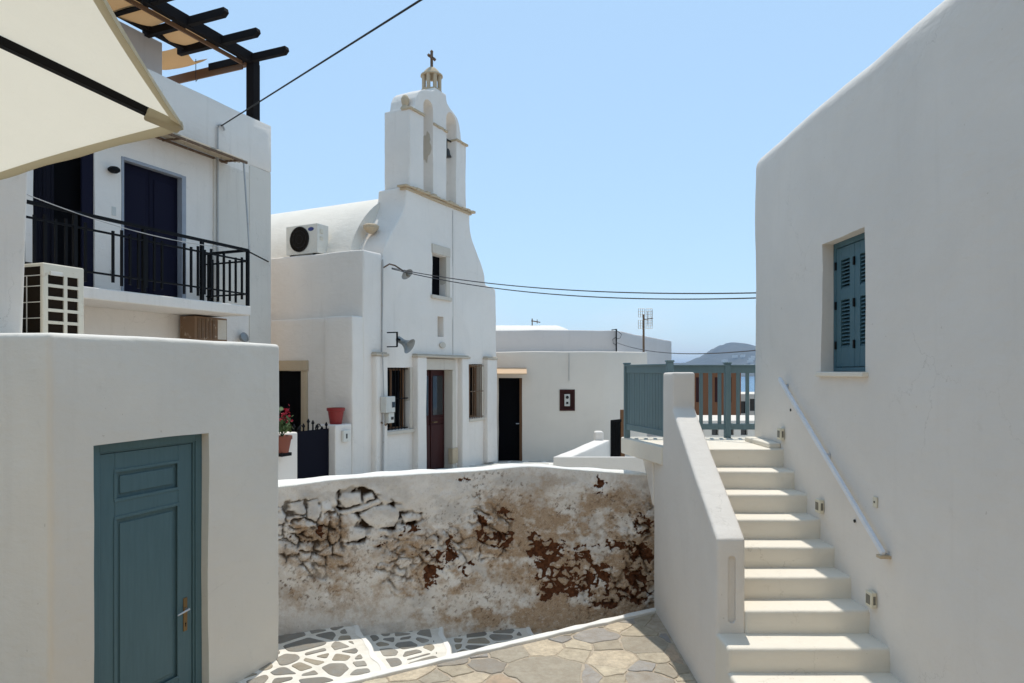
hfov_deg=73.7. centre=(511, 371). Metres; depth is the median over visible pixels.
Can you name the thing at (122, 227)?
wire
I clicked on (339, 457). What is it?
gate pier
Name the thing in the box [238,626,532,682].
alley path
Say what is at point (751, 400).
window
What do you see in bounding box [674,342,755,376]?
hill
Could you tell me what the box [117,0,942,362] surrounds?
sky
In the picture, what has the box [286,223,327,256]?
air conditioner
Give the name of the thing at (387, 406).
meter box
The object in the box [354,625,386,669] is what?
step edge
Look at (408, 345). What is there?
loudspeaker
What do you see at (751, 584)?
staircase
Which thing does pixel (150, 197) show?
door
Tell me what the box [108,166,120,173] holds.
wall lamp
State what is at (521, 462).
plaza
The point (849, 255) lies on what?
window
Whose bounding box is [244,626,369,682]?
painted stones
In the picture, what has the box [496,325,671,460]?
cream house
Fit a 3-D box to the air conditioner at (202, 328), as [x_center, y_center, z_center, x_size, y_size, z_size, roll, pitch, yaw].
[-4.717,-0.635,10.417,0.368,0.390,0.620,0,0,23]
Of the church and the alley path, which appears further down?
the alley path
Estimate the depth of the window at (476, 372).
15.74 m
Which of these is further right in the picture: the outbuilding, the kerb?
the kerb
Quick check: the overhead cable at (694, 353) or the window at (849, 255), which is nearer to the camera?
the window at (849, 255)
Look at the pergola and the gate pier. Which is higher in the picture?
the pergola
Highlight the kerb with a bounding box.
[330,608,655,682]
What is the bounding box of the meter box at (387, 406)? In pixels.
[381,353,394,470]
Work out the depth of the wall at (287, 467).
10.46 m
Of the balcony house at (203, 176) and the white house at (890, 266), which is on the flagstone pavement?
the white house at (890, 266)
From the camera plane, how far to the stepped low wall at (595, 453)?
10.45 m
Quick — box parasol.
[0,0,182,179]
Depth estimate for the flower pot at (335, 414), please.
11.53 m
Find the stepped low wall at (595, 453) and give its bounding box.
[553,431,645,472]
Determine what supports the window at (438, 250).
in the church
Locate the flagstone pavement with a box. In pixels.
[383,613,697,682]
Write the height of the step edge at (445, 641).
0.126 m
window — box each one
[387,367,414,435]
[431,243,451,300]
[469,364,484,421]
[712,423,716,434]
[741,401,744,412]
[750,399,753,410]
[834,233,864,371]
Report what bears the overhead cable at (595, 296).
attached to the white house at (890, 266)
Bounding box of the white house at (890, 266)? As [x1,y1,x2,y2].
[755,0,1023,682]
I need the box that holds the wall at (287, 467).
[279,432,296,479]
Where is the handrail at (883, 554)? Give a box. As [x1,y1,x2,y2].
[778,377,890,558]
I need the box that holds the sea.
[741,377,753,391]
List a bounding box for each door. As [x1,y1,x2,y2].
[33,153,92,286]
[100,443,190,682]
[124,162,176,296]
[279,371,300,431]
[426,370,443,468]
[499,378,521,460]
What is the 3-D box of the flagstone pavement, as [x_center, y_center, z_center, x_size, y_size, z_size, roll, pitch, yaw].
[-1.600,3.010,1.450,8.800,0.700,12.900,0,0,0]
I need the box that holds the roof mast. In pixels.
[612,329,621,351]
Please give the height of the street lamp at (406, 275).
0.295 m
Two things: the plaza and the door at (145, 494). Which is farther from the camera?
the plaza
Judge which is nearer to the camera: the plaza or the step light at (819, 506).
the step light at (819, 506)
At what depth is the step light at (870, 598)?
5.19 m
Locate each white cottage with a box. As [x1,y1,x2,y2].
[698,415,754,436]
[741,392,753,414]
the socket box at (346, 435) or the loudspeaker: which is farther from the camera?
the loudspeaker
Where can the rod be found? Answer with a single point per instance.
(259, 257)
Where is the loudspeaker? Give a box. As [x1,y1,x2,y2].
[387,332,414,352]
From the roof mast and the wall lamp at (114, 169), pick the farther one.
the roof mast
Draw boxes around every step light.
[777,428,783,439]
[815,499,823,513]
[865,590,876,608]
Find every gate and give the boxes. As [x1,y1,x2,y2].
[292,419,328,478]
[610,419,621,456]
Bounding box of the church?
[271,50,497,473]
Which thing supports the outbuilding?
on the ground
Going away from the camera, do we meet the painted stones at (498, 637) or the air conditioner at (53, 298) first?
the air conditioner at (53, 298)
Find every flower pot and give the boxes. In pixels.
[279,404,293,456]
[327,407,344,423]
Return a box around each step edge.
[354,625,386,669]
[438,627,451,654]
[526,627,533,635]
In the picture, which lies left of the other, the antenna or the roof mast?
the roof mast
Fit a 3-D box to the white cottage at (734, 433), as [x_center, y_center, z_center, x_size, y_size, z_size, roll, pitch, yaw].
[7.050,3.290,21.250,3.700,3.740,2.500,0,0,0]
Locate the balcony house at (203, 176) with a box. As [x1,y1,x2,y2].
[24,20,270,343]
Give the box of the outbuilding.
[0,333,278,682]
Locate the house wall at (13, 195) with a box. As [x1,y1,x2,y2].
[0,172,26,334]
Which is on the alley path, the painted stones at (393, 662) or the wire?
the painted stones at (393, 662)
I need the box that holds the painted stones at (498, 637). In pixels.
[454,629,521,651]
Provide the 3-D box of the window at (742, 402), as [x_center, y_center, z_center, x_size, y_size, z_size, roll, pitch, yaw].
[9.475,1.450,28.125,0.250,0.500,0.030,0,0,0]
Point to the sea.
(751, 384)
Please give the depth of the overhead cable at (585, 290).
9.53 m
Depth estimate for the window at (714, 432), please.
20.11 m
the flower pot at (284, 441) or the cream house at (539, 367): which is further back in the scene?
the cream house at (539, 367)
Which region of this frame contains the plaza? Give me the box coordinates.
[435,461,552,469]
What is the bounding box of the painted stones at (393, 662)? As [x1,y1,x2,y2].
[370,629,437,666]
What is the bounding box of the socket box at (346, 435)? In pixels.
[342,430,350,441]
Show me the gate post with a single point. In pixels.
(622, 424)
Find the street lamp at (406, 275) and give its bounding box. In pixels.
[383,263,412,278]
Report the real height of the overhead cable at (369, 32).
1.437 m
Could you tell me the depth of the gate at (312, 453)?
11.05 m
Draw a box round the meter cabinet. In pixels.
[560,389,574,410]
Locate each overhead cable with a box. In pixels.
[221,0,421,126]
[392,268,755,293]
[393,269,755,299]
[616,342,755,353]
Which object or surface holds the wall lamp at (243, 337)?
attached to the balcony house at (203, 176)
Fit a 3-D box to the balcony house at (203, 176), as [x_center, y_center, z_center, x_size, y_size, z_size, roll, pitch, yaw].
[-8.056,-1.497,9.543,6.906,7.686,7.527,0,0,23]
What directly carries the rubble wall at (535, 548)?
on the ground
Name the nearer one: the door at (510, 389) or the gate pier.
the gate pier
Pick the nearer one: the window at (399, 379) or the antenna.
the window at (399, 379)
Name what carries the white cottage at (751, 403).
on the ground
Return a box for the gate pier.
[320,423,350,475]
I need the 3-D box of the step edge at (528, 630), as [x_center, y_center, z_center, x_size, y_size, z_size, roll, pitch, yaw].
[0.232,2.940,7.495,0.089,0.116,1.247,0,0,-16]
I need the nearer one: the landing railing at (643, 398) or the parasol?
the parasol
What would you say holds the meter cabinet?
attached to the cream house at (539, 367)
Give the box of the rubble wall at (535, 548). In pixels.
[279,464,654,637]
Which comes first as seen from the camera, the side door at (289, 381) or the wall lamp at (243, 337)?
the wall lamp at (243, 337)
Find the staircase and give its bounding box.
[621,372,902,682]
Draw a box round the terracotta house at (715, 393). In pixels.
[694,373,740,414]
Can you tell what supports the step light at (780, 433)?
attached to the white house at (890, 266)
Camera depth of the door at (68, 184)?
8.82 m
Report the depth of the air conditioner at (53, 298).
5.81 m
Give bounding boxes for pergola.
[107,0,288,120]
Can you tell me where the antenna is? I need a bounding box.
[638,308,652,351]
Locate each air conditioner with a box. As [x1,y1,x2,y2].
[22,263,83,334]
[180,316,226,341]
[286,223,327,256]
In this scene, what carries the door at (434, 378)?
in the church
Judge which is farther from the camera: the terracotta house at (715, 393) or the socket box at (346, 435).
the terracotta house at (715, 393)
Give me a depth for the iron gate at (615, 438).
13.01 m
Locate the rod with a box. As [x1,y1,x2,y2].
[250,252,268,261]
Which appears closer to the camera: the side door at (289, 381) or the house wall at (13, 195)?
the house wall at (13, 195)
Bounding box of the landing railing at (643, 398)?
[623,360,755,437]
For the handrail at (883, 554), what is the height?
1.328 m
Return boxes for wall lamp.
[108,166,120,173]
[239,332,248,341]
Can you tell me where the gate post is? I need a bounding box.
[620,410,624,456]
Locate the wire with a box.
[27,194,226,247]

